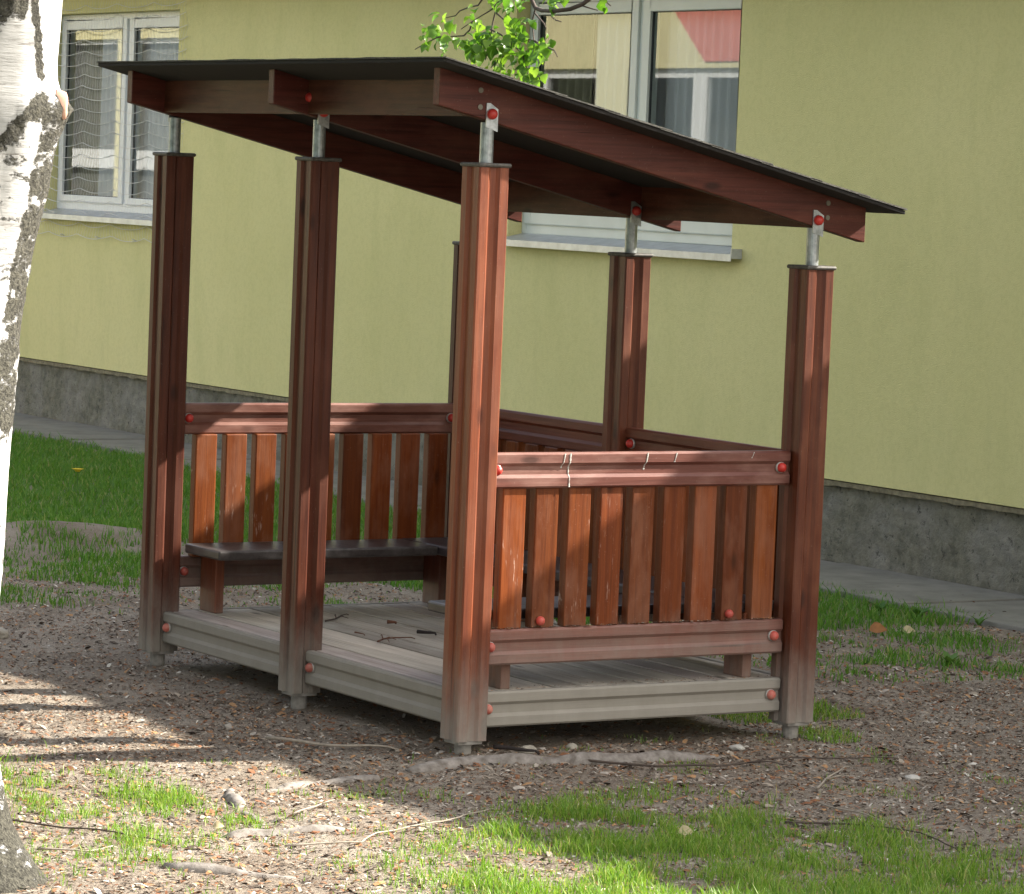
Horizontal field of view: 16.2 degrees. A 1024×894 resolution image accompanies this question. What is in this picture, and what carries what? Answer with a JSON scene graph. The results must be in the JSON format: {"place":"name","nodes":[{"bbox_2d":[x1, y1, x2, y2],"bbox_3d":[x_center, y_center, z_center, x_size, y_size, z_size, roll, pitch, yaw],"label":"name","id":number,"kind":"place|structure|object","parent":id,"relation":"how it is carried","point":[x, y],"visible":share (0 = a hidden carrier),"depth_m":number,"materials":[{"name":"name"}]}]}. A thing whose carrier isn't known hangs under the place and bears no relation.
{"place":"outdoors","nodes":[
{"label":"outdoors","id":0,"kind":"place"},
{"bbox_2d":[0,437,1023,893],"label":"ground","id":1,"kind":"structure","parent":0,"point":[264,687],"depth_m":12.52,"materials":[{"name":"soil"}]},
{"bbox_2d":[0,627,8,638],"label":"stone","id":2,"kind":"object","parent":1,"relation":"on","point":[4,633],"visible":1,"depth_m":15.01,"materials":[{"name":"white stone"}]},
{"bbox_2d":[0,0,73,893],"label":"birch tree","id":3,"kind":"object","parent":1,"relation":"on","point":[36,109],"visible":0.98,"depth_m":9.82,"materials":[{"name":"white plant"}]},
{"bbox_2d":[71,468,81,487],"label":"dandelion","id":4,"kind":"object","parent":1,"relation":"on","point":[78,469],"visible":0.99,"depth_m":21.87,"materials":[{"name":"yellow plant"}]},
{"bbox_2d":[37,845,117,851],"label":"twig","id":5,"kind":"object","parent":1,"relation":"on","point":[44,848],"visible":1,"depth_m":10.38,"materials":[{"name":"beige wood"}]},
{"bbox_2d":[12,819,171,844],"bbox_3d":[-1.267,1.139,10.782,0.618,0.034,0.129,4,5,21],"label":"twig","id":6,"kind":"object","parent":1,"relation":"on","point":[16,820],"visible":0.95,"depth_m":10.74,"materials":[{"name":"brown wood"}]},
{"bbox_2d":[213,821,223,828],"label":"dead leaf","id":7,"kind":"object","parent":1,"relation":"on","point":[216,824],"visible":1,"depth_m":10.83,"materials":[{"name":"yellow plant"}]},
{"bbox_2d":[162,862,295,878],"bbox_3d":[-0.806,1.232,10.221,0.393,0.089,0.088,3,4,11],"label":"tree root","id":8,"kind":"object","parent":1,"relation":"on","point":[199,867],"visible":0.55,"depth_m":10.21,"materials":[{"name":"beige plant"}]},
{"bbox_2d":[223,788,265,822],"bbox_3d":[-0.857,1.143,11.334,0.071,0.070,0.538,1,4,-16],"label":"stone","id":9,"kind":"object","parent":1,"relation":"on","point":[231,797],"visible":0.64,"depth_m":11.36,"materials":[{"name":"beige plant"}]},
{"bbox_2d":[222,824,345,837],"bbox_3d":[-0.703,1.191,10.912,0.401,0.088,0.093,1,5,-21],"label":"tree root","id":10,"kind":"object","parent":1,"relation":"on","point":[240,833],"visible":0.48,"depth_m":10.89,"materials":[{"name":"beige plant"}]},
{"bbox_2d":[265,775,379,792],"bbox_3d":[-0.646,1.130,11.795,0.105,0.078,0.513,6,6,44],"label":"tree root","id":11,"kind":"object","parent":1,"relation":"on","point":[299,784],"visible":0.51,"depth_m":11.83,"materials":[{"name":"beige plant"}]},
{"bbox_2d":[292,799,353,813],"bbox_3d":[-0.574,1.131,11.306,0.102,0.034,0.338,4,5,21],"label":"twig","id":12,"kind":"object","parent":1,"relation":"on","point":[318,805],"visible":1,"depth_m":11.30,"materials":[{"name":"beige wood"}]},
{"bbox_2d":[265,735,398,749],"bbox_3d":[-0.629,1.034,12.528,0.481,0.020,0.029,3,4,11],"label":"twig","id":13,"kind":"object","parent":1,"relation":"on","point":[316,743],"visible":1,"depth_m":12.52,"materials":[{"name":"wood"}]},
{"bbox_2d":[284,808,498,846],"bbox_3d":[-0.283,1.169,10.966,0.187,0.032,1.071,5,5,36],"label":"twig","id":14,"kind":"object","parent":1,"relation":"on","point":[362,841],"visible":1,"depth_m":10.81,"materials":[{"name":"beige wood"}]},
{"bbox_2d":[97,56,906,753],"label":"wooden pavilion","id":15,"kind":"structure","parent":1,"relation":"on","point":[623,522],"depth_m":13.16,"materials":[{"name":"brown wood"}]},
{"bbox_2d":[325,613,348,621],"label":"twig","id":16,"kind":"object","parent":15,"relation":"on","point":[335,618],"visible":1,"depth_m":14.27,"materials":[{"name":"brown wood"}]},
{"bbox_2d":[387,620,396,623],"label":"twig","id":17,"kind":"object","parent":15,"relation":"on","point":[390,621],"visible":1,"depth_m":14.20,"materials":[{"name":"brown wood"}]},
{"bbox_2d":[377,634,414,642],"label":"twig","id":18,"kind":"object","parent":15,"relation":"on","point":[391,638],"visible":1,"depth_m":13.74,"materials":[{"name":"wood"}]},
{"bbox_2d":[417,630,436,634],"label":"twig","id":19,"kind":"object","parent":15,"relation":"on","point":[423,632],"visible":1,"depth_m":13.92,"materials":[{"name":"black wood"}]},
{"bbox_2d":[493,744,539,754],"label":"twig","id":20,"kind":"object","parent":1,"relation":"on","point":[496,746],"visible":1,"depth_m":12.43,"materials":[{"name":"black wood"}]},
{"bbox_2d":[15,0,1023,594],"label":"yellow building","id":21,"kind":"structure","parent":1,"relation":"on","point":[915,108],"depth_m":20.29,"materials":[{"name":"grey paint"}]},
{"bbox_2d":[72,30,102,195],"bbox_3d":[-3.270,-2.147,27.598,0.065,2.400,0.500,0,5,-32],"label":"curtain","id":22,"kind":"object","parent":21,"relation":"hanging from","point":[93,37],"visible":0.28,"depth_m":27.55,"materials":[{"name":"grey fabric"}]},
{"bbox_2d":[42,11,179,225],"bbox_3d":[-2.927,-2.448,26.705,0.250,1.561,2.308,0,5,-32],"label":"window","id":23,"kind":"structure","parent":21,"relation":"in","point":[173,22],"depth_m":26.74,"materials":[{"name":"white plastic"}]},
{"bbox_2d":[38,0,187,242],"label":"safety net","id":24,"kind":"object","parent":21,"relation":"attached to","point":[131,54],"visible":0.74,"depth_m":26.67,"materials":[{"name":"grey fabric"}]},
{"bbox_2d":[98,28,178,198],"bbox_3d":[-2.696,-2.053,26.652,0.040,2.400,1.680,0,5,-32],"label":"curtain","id":25,"kind":"object","parent":21,"relation":"hanging from","point":[166,36],"visible":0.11,"depth_m":26.78,"materials":[{"name":"white fabric"}]},
{"bbox_2d":[545,15,595,103],"bbox_3d":[0.318,-1.580,21.920,0.066,2.400,0.580,0,5,-32],"label":"curtain","id":26,"kind":"object","parent":21,"relation":"hanging from","point":[570,70],"visible":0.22,"depth_m":21.82,"materials":[{"name":"beige fabric"}]},
{"bbox_2d":[506,0,742,261],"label":"window","id":27,"kind":"structure","parent":21,"relation":"in","point":[539,230],"depth_m":20.95,"materials":[{"name":"paint"}]},
{"bbox_2d":[595,10,740,244],"bbox_3d":[0.948,-1.478,20.892,0.040,2.400,1.800,0,5,-32],"label":"curtain","id":28,"kind":"object","parent":21,"relation":"hanging from","point":[697,86],"visible":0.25,"depth_m":20.77,"materials":[{"name":"white fabric"}]},
{"bbox_2d":[519,745,536,753],"bbox_3d":[0.058,1.057,12.514,0.062,0.037,0.059,5,5,30],"label":"stone","id":29,"kind":"object","parent":1,"relation":"on","point":[529,746],"visible":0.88,"depth_m":12.50,"materials":[{"name":"grey stone"}]},
{"bbox_2d":[406,750,721,772],"bbox_3d":[0.184,1.099,12.396,1.204,0.102,0.151,1,5,-22],"label":"tree root","id":30,"kind":"object","parent":1,"relation":"on","point":[578,758],"visible":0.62,"depth_m":12.35,"materials":[{"name":"grey plant"}]},
{"bbox_2d":[566,743,577,749],"bbox_3d":[0.212,1.057,12.661,0.045,0.029,0.042,0,5,-33],"label":"stone","id":31,"kind":"object","parent":1,"relation":"on","point":[572,745],"visible":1,"depth_m":12.65,"materials":[{"name":"grey stone"}]},
{"bbox_2d":[679,825,692,834],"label":"dead leaf","id":32,"kind":"object","parent":1,"relation":"on","point":[685,828],"visible":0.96,"depth_m":10.97,"materials":[{"name":"beige plant"}]},
{"bbox_2d":[729,744,744,750],"bbox_3d":[0.805,1.075,12.843,0.060,0.023,0.062,2,4,-7],"label":"stone","id":33,"kind":"object","parent":1,"relation":"on","point":[737,747],"visible":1,"depth_m":12.82,"materials":[{"name":"white stone"}]},
{"bbox_2d":[587,756,903,771],"bbox_3d":[0.854,1.102,12.430,1.232,0.030,0.274,1,4,-18],"label":"twig","id":34,"kind":"object","parent":1,"relation":"on","point":[651,766],"visible":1,"depth_m":12.39,"materials":[{"name":"brown wood"}]},
{"bbox_2d":[816,766,855,788],"bbox_3d":[1.131,1.126,12.267,0.096,0.026,0.573,4,4,18],"label":"twig","id":35,"kind":"object","parent":1,"relation":"on","point":[823,781],"visible":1,"depth_m":12.23,"materials":[{"name":"beige wood"}]},
{"bbox_2d":[816,801,893,832],"bbox_3d":[1.115,1.183,11.509,0.043,0.022,0.488,0,5,-25],"label":"twig","id":36,"kind":"object","parent":1,"relation":"on","point":[823,804],"visible":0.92,"depth_m":11.60,"materials":[{"name":"brown wood"}]},
{"bbox_2d":[785,818,959,852],"bbox_3d":[1.187,1.204,11.270,0.634,0.034,0.240,5,5,34],"label":"twig","id":37,"kind":"object","parent":1,"relation":"on","point":[794,822],"visible":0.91,"depth_m":11.35,"materials":[{"name":"brown wood"}]},
{"bbox_2d":[869,622,887,632],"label":"dead leaf","id":38,"kind":"object","parent":1,"relation":"on","point":[876,627],"visible":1,"depth_m":16.28,"materials":[{"name":"orange plant"}]},
{"bbox_2d":[868,600,890,612],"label":"weed plant","id":39,"kind":"object","parent":1,"relation":"on","point":[881,604],"visible":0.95,"depth_m":17.17,"materials":[{"name":"green plant"}]},
{"bbox_2d":[903,625,914,632],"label":"dead leaf","id":40,"kind":"object","parent":1,"relation":"on","point":[906,627],"visible":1,"depth_m":16.33,"materials":[{"name":"beige plant"}]},
{"bbox_2d":[904,774,919,779],"bbox_3d":[1.379,1.140,12.385,0.062,0.022,0.060,5,5,30],"label":"stone","id":41,"kind":"object","parent":1,"relation":"on","point":[913,777],"visible":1,"depth_m":12.37,"materials":[{"name":"white stone"}]},
{"bbox_2d":[910,606,932,616],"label":"weed plant","id":42,"kind":"object","parent":1,"relation":"on","point":[915,609],"visible":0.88,"depth_m":17.06,"materials":[{"name":"green plant"}]},
{"bbox_2d":[939,650,961,664],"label":"weed plant","id":43,"kind":"object","parent":1,"relation":"on","point":[947,657],"visible":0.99,"depth_m":15.39,"materials":[{"name":"green plant"}]},
{"bbox_2d":[969,615,989,624],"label":"weed plant","id":44,"kind":"object","parent":1,"relation":"on","point":[979,621],"visible":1,"depth_m":16.87,"materials":[{"name":"green plant"}]},
{"bbox_2d":[0,697,1023,893],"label":"grass","id":45,"kind":"structure","parent":0,"point":[671,844],"depth_m":10.80,"materials":[{"name":"green plant"}]},
{"bbox_2d":[0,422,1023,686],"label":"grass","id":46,"kind":"structure","parent":0,"point":[58,462],"depth_m":18.58,"materials":[{"name":"green plant"}]},
{"bbox_2d":[415,0,610,86],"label":"leafy branch","id":47,"kind":"object","parent":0,"point":[477,53],"visible":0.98,"depth_m":16.78,"materials":[{"name":"green plant"}]},
{"bbox_2d":[12,412,1023,632],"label":"path","id":48,"kind":"structure","parent":0,"point":[909,589],"depth_m":18.34,"materials":[{"name":"concrete"}]}
]}

